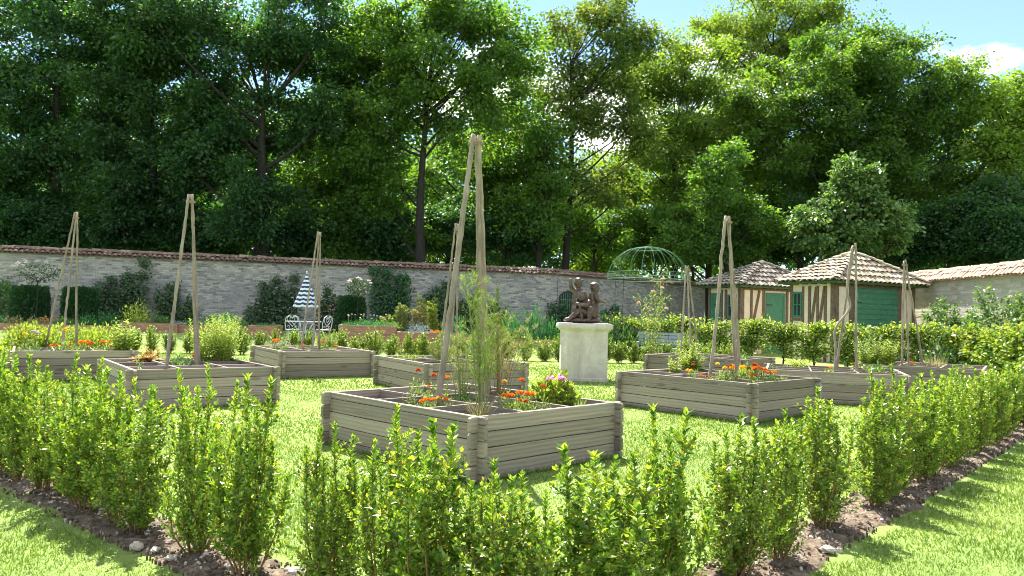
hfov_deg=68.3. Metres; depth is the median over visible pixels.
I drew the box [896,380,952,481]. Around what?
box shrub
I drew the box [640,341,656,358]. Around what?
box shrub
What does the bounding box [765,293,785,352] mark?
door
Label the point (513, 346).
plant
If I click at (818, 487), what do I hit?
box shrub
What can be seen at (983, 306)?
rose bush
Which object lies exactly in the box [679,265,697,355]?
pole tripod
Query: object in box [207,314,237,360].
mint
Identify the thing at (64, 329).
marigold
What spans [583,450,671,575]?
box shrub
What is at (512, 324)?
bedding plant
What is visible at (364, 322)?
bedding plant
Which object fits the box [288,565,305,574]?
stone
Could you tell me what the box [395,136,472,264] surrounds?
background tree
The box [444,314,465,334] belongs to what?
bedding plant
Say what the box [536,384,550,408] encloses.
marigold
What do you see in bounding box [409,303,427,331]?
fennel plant
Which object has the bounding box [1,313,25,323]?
bedding plant
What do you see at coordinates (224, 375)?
timber planter
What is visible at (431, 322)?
fennel plant
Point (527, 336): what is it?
fennel plant
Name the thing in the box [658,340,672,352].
box shrub
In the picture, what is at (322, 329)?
wire chair
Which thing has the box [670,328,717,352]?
shrub
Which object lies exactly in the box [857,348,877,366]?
herb
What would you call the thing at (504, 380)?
marigold
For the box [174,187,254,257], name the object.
undergrowth bush
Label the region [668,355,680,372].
oregano
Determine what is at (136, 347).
box shrub
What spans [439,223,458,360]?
pole tripod
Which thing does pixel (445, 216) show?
undergrowth bush
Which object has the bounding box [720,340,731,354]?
box shrub
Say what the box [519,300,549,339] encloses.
bedding plant
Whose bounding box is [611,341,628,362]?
box shrub
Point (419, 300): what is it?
fennel plant
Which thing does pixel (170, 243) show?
undergrowth bush
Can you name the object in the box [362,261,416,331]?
climbing plant
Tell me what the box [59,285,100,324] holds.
clipped bush
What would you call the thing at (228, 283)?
stone wall
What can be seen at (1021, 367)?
box shrub
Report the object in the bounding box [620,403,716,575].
box shrub
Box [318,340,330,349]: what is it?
marigold
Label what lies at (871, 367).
herb
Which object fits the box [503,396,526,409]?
seedling
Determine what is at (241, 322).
bedding plant
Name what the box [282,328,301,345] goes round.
box shrub
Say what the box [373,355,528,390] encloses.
timber planter
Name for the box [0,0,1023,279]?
sky
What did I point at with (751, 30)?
broadleaf tree
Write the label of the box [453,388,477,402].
seedling
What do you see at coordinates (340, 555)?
box shrub
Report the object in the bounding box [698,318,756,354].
hornbeam
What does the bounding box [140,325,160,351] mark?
box shrub
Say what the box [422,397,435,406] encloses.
marigold
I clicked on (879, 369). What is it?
seedling
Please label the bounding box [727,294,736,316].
window
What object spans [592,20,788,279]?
broadleaf tree
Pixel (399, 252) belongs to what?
undergrowth bush
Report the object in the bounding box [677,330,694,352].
herb
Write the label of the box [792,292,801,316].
window
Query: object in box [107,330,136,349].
leafy vegetable
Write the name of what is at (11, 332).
marigold foliage
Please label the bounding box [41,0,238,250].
broadleaf tree
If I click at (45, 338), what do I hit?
marigold foliage
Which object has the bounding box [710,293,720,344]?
door
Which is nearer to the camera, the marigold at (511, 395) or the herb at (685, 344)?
the marigold at (511, 395)
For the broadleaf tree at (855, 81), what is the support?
on the lawn at (134, 560)
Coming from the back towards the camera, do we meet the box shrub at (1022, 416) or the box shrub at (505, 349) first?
the box shrub at (505, 349)
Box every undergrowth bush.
[0,191,57,248]
[27,200,126,248]
[80,197,181,252]
[114,199,251,255]
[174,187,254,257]
[255,197,346,260]
[297,192,403,260]
[331,205,434,261]
[411,189,508,264]
[466,200,557,268]
[549,199,643,271]
[611,205,671,277]
[646,196,713,280]
[707,201,803,267]
[766,191,825,268]
[879,205,952,271]
[903,191,1003,267]
[958,198,1023,263]
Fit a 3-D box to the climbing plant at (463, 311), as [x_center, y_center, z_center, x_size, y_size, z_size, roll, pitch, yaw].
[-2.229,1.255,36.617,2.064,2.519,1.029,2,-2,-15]
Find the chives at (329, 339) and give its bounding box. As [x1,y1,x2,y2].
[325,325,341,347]
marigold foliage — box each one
[0,318,49,348]
[0,320,44,348]
[13,320,61,346]
[38,320,84,346]
[58,321,109,346]
[79,321,121,346]
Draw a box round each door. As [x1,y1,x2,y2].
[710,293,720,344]
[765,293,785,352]
[853,287,897,360]
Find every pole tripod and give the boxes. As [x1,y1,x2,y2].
[45,212,78,350]
[164,194,200,365]
[300,231,321,349]
[434,134,489,406]
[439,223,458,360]
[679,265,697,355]
[707,216,740,378]
[833,243,857,371]
[901,260,922,368]
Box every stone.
[130,541,143,550]
[150,546,160,552]
[165,554,176,560]
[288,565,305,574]
[820,545,835,553]
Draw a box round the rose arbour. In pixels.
[607,246,688,364]
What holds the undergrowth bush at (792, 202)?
on the lawn at (134, 560)
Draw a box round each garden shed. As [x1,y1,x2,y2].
[695,256,791,353]
[773,250,933,361]
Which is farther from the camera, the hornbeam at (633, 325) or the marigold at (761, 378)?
the hornbeam at (633, 325)
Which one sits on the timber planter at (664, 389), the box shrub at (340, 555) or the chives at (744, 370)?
the chives at (744, 370)
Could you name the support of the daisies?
on the raised bed at (353, 330)
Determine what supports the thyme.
on the timber planter at (316, 362)
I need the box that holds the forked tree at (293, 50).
[97,0,362,255]
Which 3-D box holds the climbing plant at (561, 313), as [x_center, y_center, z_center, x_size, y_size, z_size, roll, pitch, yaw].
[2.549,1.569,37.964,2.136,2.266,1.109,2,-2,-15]
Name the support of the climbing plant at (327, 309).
on the lawn at (134, 560)
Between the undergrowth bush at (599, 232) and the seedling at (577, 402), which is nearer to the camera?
the seedling at (577, 402)
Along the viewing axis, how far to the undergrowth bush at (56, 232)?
40.85 m
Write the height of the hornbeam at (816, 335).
1.701 m
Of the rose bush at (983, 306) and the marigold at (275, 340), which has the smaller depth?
the marigold at (275, 340)
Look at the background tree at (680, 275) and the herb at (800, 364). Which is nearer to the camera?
the herb at (800, 364)
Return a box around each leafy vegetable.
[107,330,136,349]
[109,317,139,349]
[676,349,705,371]
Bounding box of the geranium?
[528,369,581,405]
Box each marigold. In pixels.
[18,332,31,350]
[56,327,72,350]
[67,343,75,350]
[76,340,90,350]
[84,341,98,350]
[97,340,110,349]
[270,339,281,349]
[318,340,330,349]
[408,368,427,395]
[415,399,427,407]
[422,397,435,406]
[423,373,436,401]
[423,385,434,406]
[431,396,444,406]
[440,397,453,405]
[442,375,455,400]
[495,379,510,404]
[498,393,518,409]
[512,398,527,410]
[515,377,531,410]
[516,390,537,410]
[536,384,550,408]
[685,368,695,381]
[709,362,722,379]
[716,366,733,380]
[725,364,739,381]
[734,365,747,378]
[740,366,757,379]
[742,363,765,379]
[747,373,758,382]
[753,366,767,380]
[762,370,776,380]
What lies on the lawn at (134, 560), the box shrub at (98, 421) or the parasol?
the parasol
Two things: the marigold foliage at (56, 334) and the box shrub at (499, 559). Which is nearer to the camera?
the box shrub at (499, 559)
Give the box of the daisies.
[348,314,393,325]
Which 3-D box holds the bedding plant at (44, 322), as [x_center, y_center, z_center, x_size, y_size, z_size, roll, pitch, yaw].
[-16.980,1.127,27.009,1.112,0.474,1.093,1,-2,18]
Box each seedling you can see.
[25,342,42,350]
[169,351,196,364]
[277,341,288,349]
[419,390,431,406]
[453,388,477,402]
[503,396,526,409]
[572,397,585,405]
[740,349,751,357]
[865,360,888,372]
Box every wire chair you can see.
[285,315,299,338]
[315,316,332,338]
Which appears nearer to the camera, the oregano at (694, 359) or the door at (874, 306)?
the oregano at (694, 359)
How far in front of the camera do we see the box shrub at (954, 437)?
7.41 m
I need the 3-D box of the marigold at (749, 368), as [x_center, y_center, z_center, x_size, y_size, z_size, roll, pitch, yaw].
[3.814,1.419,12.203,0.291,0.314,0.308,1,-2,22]
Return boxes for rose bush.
[633,267,670,353]
[916,296,978,363]
[952,308,997,357]
[962,282,1023,374]
[999,290,1023,360]
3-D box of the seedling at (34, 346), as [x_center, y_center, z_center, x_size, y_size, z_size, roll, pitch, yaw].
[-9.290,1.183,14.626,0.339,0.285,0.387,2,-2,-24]
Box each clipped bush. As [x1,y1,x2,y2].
[7,284,51,323]
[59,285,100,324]
[335,294,367,332]
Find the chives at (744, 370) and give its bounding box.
[732,362,751,373]
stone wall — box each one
[0,245,557,334]
[555,269,704,342]
[909,259,1023,369]
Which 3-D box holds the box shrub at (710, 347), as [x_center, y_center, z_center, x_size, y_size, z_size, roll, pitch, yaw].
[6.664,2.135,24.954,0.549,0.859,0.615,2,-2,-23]
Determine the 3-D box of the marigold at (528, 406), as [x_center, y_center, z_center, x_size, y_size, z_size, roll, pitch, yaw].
[0.145,1.176,7.662,0.249,0.288,0.259,2,-2,-4]
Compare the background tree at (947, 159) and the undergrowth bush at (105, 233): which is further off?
the background tree at (947, 159)
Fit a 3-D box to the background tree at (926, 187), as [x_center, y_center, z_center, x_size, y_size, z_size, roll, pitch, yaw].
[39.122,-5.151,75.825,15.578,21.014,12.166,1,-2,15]
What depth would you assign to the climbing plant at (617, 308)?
37.48 m
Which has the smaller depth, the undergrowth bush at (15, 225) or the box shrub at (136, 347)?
the box shrub at (136, 347)
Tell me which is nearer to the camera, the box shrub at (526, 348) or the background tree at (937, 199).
the box shrub at (526, 348)
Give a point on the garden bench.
(674, 336)
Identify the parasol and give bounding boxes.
[293,271,317,342]
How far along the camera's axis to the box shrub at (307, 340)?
24.23 m
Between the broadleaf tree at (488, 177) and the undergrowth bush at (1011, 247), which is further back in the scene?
the broadleaf tree at (488, 177)
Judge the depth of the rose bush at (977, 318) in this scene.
23.28 m
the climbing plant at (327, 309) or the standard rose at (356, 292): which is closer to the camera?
the standard rose at (356, 292)
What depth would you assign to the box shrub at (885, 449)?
6.07 m
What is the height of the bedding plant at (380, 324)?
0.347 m
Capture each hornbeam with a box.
[607,312,654,345]
[629,313,676,352]
[662,312,712,346]
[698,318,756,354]
[722,313,776,355]
[754,316,804,363]
[786,319,839,365]
[809,320,873,366]
[854,320,909,361]
[881,315,959,362]
[933,322,969,364]
[951,321,993,365]
[958,323,1010,376]
[979,316,1023,376]
[1003,317,1023,365]
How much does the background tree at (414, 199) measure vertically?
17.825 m
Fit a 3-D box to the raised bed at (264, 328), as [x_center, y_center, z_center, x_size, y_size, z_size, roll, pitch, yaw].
[-8.784,1.724,26.894,1.013,0.780,1.100,2,-2,-7]
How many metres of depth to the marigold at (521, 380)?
7.99 m
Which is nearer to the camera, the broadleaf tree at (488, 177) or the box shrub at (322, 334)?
the box shrub at (322, 334)
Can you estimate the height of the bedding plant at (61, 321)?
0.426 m
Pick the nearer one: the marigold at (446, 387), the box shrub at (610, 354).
the marigold at (446, 387)
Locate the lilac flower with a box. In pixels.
[26,330,40,346]
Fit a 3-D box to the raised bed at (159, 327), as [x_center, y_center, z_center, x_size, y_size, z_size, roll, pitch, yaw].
[-13.177,1.656,27.743,2.009,0.750,1.200,2,-2,-7]
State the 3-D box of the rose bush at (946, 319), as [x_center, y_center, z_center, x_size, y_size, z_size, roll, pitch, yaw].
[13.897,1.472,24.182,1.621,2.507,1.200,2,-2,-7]
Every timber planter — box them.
[6,345,138,381]
[96,357,280,410]
[250,345,375,378]
[320,383,623,483]
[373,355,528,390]
[615,368,821,423]
[643,352,775,372]
[760,363,915,405]
[853,361,989,392]
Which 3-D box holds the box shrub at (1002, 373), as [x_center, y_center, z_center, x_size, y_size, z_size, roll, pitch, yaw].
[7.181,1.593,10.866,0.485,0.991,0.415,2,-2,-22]
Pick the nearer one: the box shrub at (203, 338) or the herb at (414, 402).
the herb at (414, 402)
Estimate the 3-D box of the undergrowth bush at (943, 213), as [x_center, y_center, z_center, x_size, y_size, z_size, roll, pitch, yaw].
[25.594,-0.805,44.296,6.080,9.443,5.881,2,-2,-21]
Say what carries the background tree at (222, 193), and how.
on the lawn at (134, 560)
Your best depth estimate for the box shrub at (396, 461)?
3.52 m
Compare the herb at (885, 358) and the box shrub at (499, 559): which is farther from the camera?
the herb at (885, 358)
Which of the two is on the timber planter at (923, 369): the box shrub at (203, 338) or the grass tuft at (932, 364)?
the grass tuft at (932, 364)
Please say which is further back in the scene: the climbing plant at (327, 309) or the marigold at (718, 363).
the climbing plant at (327, 309)
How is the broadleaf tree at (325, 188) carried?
on the lawn at (134, 560)
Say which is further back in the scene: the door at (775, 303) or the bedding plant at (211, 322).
the door at (775, 303)
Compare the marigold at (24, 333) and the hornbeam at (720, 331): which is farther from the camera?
the hornbeam at (720, 331)
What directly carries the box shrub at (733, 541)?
on the soil
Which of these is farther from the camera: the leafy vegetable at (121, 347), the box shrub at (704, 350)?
the box shrub at (704, 350)
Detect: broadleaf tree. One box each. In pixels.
[0,0,129,215]
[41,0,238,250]
[273,20,402,259]
[295,0,565,262]
[403,54,557,264]
[475,85,585,267]
[506,0,692,269]
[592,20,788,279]
[682,0,863,201]
[716,0,995,212]
[923,50,1023,197]
[924,170,1023,266]
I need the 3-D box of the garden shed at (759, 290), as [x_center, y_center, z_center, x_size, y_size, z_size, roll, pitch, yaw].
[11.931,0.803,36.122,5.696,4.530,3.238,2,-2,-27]
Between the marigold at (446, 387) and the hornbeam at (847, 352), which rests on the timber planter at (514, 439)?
the marigold at (446, 387)
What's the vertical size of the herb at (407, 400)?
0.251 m
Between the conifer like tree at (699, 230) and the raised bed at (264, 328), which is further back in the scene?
the conifer like tree at (699, 230)
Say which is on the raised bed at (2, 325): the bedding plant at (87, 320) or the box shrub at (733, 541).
the bedding plant at (87, 320)
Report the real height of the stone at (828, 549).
0.052 m
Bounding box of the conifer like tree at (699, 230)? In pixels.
[642,135,797,279]
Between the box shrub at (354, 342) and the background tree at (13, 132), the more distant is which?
the background tree at (13, 132)
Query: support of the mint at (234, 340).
on the timber planter at (224, 375)
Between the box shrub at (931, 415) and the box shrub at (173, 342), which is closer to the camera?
the box shrub at (931, 415)
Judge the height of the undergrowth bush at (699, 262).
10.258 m
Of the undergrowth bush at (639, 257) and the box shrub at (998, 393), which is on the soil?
the box shrub at (998, 393)
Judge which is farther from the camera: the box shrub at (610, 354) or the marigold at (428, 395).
the box shrub at (610, 354)
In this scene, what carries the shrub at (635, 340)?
on the lawn at (134, 560)
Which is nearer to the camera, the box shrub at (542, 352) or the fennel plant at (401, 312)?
the box shrub at (542, 352)
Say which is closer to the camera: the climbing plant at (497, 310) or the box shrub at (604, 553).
the box shrub at (604, 553)
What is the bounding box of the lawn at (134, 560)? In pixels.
[0,330,1023,575]
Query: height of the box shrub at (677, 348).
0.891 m
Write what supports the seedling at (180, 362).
on the timber planter at (224, 375)
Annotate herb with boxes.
[325,334,336,347]
[391,353,426,358]
[402,392,411,404]
[409,379,416,405]
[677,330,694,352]
[682,338,698,352]
[788,359,809,366]
[852,335,886,362]
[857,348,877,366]
[858,364,887,370]
[875,339,899,364]
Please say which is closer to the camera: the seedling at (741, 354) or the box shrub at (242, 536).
the box shrub at (242, 536)
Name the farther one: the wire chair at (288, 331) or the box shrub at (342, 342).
the wire chair at (288, 331)
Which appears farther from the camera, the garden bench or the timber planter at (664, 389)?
the garden bench
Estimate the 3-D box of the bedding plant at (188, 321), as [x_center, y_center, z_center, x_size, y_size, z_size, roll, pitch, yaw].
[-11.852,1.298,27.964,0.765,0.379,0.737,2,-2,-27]
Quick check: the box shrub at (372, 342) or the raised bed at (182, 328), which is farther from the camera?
the raised bed at (182, 328)
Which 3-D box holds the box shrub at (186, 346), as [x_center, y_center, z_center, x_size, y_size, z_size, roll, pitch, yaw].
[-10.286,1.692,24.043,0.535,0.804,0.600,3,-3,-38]
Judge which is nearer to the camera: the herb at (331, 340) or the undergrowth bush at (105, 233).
the herb at (331, 340)
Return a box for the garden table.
[286,321,320,338]
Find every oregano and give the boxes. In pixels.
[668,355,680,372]
[677,349,690,370]
[685,343,698,369]
[686,353,698,370]
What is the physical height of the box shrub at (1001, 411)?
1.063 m
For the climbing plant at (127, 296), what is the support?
on the lawn at (134, 560)
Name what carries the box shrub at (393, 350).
on the lawn at (134, 560)
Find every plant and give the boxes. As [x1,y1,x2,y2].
[0,274,13,320]
[0,314,11,323]
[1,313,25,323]
[26,316,54,324]
[48,315,74,324]
[72,311,98,325]
[92,256,156,324]
[95,309,122,325]
[117,297,157,322]
[127,346,164,361]
[148,280,181,322]
[150,315,170,322]
[168,293,192,324]
[183,318,199,325]
[198,312,220,325]
[215,309,237,326]
[235,320,251,326]
[239,299,263,325]
[250,271,304,330]
[310,284,339,332]
[341,320,356,324]
[354,318,374,325]
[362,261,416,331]
[365,319,390,325]
[380,314,395,324]
[386,321,402,327]
[393,302,408,330]
[406,321,431,332]
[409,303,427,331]
[415,292,438,331]
[423,276,455,331]
[425,301,438,330]
[439,316,494,401]
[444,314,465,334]
[448,290,482,333]
[459,269,509,413]
[468,312,533,396]
[475,308,541,395]
[488,299,510,332]
[498,305,524,339]
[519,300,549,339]
[537,314,559,340]
[543,299,570,335]
[598,304,621,323]
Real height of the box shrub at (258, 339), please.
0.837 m
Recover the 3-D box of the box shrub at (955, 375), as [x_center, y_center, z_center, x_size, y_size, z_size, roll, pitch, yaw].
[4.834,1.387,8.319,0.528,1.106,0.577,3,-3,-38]
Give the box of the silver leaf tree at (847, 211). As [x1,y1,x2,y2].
[777,148,925,264]
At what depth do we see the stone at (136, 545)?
4.58 m
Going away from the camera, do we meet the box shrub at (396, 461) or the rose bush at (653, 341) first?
the box shrub at (396, 461)
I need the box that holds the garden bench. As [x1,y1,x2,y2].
[637,331,683,359]
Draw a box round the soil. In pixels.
[0,423,1023,575]
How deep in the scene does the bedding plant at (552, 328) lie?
27.15 m
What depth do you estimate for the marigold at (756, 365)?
12.05 m
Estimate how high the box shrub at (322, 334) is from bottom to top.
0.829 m
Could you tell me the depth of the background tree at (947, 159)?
56.25 m
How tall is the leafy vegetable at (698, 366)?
0.499 m
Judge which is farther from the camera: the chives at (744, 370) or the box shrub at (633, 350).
the box shrub at (633, 350)
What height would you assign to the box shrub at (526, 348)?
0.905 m
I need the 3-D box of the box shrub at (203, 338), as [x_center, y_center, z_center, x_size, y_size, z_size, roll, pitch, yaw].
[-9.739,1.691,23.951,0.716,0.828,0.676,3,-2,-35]
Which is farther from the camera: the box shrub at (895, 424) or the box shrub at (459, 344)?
the box shrub at (459, 344)
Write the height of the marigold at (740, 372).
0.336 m
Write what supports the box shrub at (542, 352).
on the lawn at (134, 560)
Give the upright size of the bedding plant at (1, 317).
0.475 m
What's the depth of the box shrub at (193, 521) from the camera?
4.50 m
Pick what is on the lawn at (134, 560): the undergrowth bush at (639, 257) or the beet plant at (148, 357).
the undergrowth bush at (639, 257)
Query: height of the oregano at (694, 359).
0.438 m
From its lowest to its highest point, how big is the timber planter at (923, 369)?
0.582 m
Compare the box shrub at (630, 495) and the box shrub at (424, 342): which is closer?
the box shrub at (630, 495)
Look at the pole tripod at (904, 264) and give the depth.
17.40 m
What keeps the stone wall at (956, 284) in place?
on the lawn at (134, 560)
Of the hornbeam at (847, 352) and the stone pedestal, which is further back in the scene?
the hornbeam at (847, 352)
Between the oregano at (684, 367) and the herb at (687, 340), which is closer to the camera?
the oregano at (684, 367)
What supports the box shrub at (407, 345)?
on the lawn at (134, 560)
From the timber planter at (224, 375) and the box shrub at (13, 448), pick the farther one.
the timber planter at (224, 375)
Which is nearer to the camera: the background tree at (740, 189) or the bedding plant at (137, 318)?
the bedding plant at (137, 318)
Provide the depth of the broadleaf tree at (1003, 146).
46.63 m
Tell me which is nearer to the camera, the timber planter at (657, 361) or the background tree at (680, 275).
the timber planter at (657, 361)
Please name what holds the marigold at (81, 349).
on the timber planter at (59, 362)
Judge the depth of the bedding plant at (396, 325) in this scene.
26.74 m
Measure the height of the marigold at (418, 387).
0.418 m
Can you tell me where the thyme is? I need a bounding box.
[268,339,297,347]
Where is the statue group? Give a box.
[564,277,605,322]
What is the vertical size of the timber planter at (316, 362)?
0.583 m
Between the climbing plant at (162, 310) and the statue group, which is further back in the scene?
the climbing plant at (162, 310)
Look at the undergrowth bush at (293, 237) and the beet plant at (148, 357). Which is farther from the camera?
the undergrowth bush at (293, 237)
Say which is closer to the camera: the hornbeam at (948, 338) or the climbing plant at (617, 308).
the hornbeam at (948, 338)
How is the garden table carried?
on the lawn at (134, 560)
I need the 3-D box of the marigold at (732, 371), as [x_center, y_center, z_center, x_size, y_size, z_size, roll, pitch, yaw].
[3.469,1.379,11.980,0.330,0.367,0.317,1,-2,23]
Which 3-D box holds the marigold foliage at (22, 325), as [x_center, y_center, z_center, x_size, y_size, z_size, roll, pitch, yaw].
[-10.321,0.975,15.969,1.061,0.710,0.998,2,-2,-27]
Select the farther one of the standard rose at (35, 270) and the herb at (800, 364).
the standard rose at (35, 270)
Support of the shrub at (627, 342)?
on the lawn at (134, 560)
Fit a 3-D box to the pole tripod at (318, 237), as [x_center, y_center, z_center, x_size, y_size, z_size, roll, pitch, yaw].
[-4.621,0.110,17.767,0.249,2.884,0.795,1,-2,21]
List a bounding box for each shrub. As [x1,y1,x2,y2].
[0,345,10,433]
[0,352,51,480]
[0,355,40,470]
[1,341,19,385]
[12,370,73,489]
[29,352,112,496]
[44,364,131,511]
[76,384,183,534]
[83,369,143,517]
[106,324,122,344]
[127,327,144,349]
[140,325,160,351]
[148,363,244,553]
[161,330,177,351]
[181,329,193,352]
[199,328,209,349]
[203,372,298,575]
[234,325,252,354]
[253,330,267,345]
[265,328,285,345]
[276,419,368,575]
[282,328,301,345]
[301,329,316,345]
[315,331,330,345]
[331,327,350,346]
[338,403,459,575]
[347,333,368,349]
[364,326,386,354]
[364,417,479,575]
[381,333,400,354]
[398,333,417,354]
[411,332,435,354]
[434,332,449,353]
[437,457,555,575]
[449,335,469,354]
[455,474,571,575]
[499,332,515,358]
[516,334,536,360]
[528,442,655,575]
[532,336,556,360]
[547,333,559,361]
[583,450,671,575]
[599,309,637,358]
[607,337,617,360]
[611,333,640,358]
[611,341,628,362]
[614,324,657,358]
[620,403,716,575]
[625,341,641,362]
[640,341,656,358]
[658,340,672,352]
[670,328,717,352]
[672,340,693,352]
[692,340,711,353]
[692,413,791,575]
[705,340,721,353]
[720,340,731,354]
[745,408,823,560]
[788,386,869,529]
[842,395,911,507]
[850,362,926,496]
[856,376,940,486]
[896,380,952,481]
[908,373,960,474]
[913,337,964,364]
[919,367,985,467]
[939,364,979,458]
[944,368,1000,454]
[954,370,995,445]
[977,363,1021,443]
[979,368,1018,434]
[987,360,1023,434]
[996,364,1022,422]
[1011,362,1023,425]
[1016,357,1023,396]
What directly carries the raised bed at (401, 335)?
on the lawn at (134, 560)
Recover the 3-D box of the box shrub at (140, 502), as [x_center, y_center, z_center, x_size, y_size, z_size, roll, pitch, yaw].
[-2.432,1.134,5.027,0.824,1.005,0.577,1,-2,14]
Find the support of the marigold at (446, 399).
on the timber planter at (514, 439)
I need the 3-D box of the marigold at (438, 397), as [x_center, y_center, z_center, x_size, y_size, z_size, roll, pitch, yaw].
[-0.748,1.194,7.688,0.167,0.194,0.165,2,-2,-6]
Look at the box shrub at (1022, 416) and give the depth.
11.21 m
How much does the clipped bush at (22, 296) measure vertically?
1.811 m
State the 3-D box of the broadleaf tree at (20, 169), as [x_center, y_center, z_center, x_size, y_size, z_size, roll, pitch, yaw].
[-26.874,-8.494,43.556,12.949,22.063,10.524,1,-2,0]
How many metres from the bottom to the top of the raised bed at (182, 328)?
0.680 m
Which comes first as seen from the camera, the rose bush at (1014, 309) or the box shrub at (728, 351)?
the rose bush at (1014, 309)
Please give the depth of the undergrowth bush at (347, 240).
42.76 m
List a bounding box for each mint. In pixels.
[185,318,220,360]
[204,312,240,360]
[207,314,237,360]
[210,317,244,360]
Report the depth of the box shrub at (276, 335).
24.01 m
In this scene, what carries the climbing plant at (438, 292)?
on the lawn at (134, 560)
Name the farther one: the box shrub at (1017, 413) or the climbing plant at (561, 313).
the climbing plant at (561, 313)
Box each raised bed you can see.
[0,323,124,332]
[119,322,186,332]
[178,325,247,334]
[247,325,282,337]
[338,324,396,342]
[396,331,463,349]
[465,337,555,345]
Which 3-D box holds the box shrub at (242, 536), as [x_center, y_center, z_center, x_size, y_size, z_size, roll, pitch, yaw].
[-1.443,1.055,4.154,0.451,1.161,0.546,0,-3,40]
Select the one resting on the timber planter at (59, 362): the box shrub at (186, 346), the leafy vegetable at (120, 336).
the leafy vegetable at (120, 336)
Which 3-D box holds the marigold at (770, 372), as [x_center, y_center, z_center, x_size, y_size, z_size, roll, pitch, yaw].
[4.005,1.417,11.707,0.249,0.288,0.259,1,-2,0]
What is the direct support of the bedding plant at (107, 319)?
on the raised bed at (2, 325)
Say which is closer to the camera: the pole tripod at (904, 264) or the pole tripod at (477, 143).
the pole tripod at (477, 143)
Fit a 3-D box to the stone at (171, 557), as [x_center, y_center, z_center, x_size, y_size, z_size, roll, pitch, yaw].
[-1.989,1.574,4.401,0.057,0.038,0.058,1,-2,8]
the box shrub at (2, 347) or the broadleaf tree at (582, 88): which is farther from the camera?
the broadleaf tree at (582, 88)
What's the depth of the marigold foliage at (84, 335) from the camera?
16.48 m
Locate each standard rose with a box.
[10,259,60,320]
[345,276,371,320]
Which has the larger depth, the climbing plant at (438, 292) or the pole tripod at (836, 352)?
the climbing plant at (438, 292)
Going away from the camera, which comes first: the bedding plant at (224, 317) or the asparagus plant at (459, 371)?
the asparagus plant at (459, 371)
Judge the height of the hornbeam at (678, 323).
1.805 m
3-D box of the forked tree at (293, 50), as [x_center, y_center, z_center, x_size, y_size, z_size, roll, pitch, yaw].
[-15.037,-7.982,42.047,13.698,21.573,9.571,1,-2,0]
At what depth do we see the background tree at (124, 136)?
54.57 m
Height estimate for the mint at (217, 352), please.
0.955 m
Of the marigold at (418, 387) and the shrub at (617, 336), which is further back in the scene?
the shrub at (617, 336)
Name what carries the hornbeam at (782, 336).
on the lawn at (134, 560)
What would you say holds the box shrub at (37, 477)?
on the soil
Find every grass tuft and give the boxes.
[463,397,502,415]
[921,355,945,366]
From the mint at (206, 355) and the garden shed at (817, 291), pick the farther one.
the garden shed at (817, 291)
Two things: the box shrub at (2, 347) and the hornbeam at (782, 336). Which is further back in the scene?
the hornbeam at (782, 336)
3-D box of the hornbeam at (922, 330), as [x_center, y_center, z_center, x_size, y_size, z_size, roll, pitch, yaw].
[12.804,1.780,23.741,2.214,1.869,1.003,0,-3,41]
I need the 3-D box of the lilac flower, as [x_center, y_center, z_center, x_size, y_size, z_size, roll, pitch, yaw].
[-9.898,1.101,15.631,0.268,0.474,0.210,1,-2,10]
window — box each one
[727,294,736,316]
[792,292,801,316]
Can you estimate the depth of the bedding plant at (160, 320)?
27.63 m
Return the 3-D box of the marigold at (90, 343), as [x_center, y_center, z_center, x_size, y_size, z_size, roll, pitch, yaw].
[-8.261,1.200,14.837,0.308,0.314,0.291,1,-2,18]
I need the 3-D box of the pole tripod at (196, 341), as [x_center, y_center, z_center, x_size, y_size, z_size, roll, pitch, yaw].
[-5.243,-0.090,12.169,0.242,2.877,0.944,1,-2,20]
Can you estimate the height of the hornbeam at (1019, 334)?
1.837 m
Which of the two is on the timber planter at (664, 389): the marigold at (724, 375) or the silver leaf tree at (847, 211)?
the marigold at (724, 375)
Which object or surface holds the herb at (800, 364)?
on the timber planter at (839, 389)
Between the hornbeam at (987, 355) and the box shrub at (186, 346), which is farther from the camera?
the box shrub at (186, 346)
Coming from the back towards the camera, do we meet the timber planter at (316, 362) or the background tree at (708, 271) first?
the background tree at (708, 271)
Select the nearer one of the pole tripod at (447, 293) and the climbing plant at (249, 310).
the pole tripod at (447, 293)
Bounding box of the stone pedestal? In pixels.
[556,322,612,381]
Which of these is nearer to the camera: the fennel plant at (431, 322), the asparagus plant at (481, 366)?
the asparagus plant at (481, 366)
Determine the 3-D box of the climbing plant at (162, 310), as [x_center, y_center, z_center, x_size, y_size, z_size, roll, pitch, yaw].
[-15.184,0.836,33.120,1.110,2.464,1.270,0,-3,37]
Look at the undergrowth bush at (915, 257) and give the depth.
43.97 m
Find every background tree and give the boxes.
[0,47,50,205]
[25,63,165,219]
[143,75,291,255]
[224,82,344,258]
[311,106,454,259]
[390,130,514,268]
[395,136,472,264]
[450,147,559,266]
[521,196,644,274]
[530,146,654,275]
[612,140,723,280]
[644,88,783,335]
[700,168,804,276]
[741,129,861,270]
[741,131,859,269]
[875,82,959,270]
[885,137,966,270]
[912,112,1019,269]
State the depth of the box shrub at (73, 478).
5.33 m

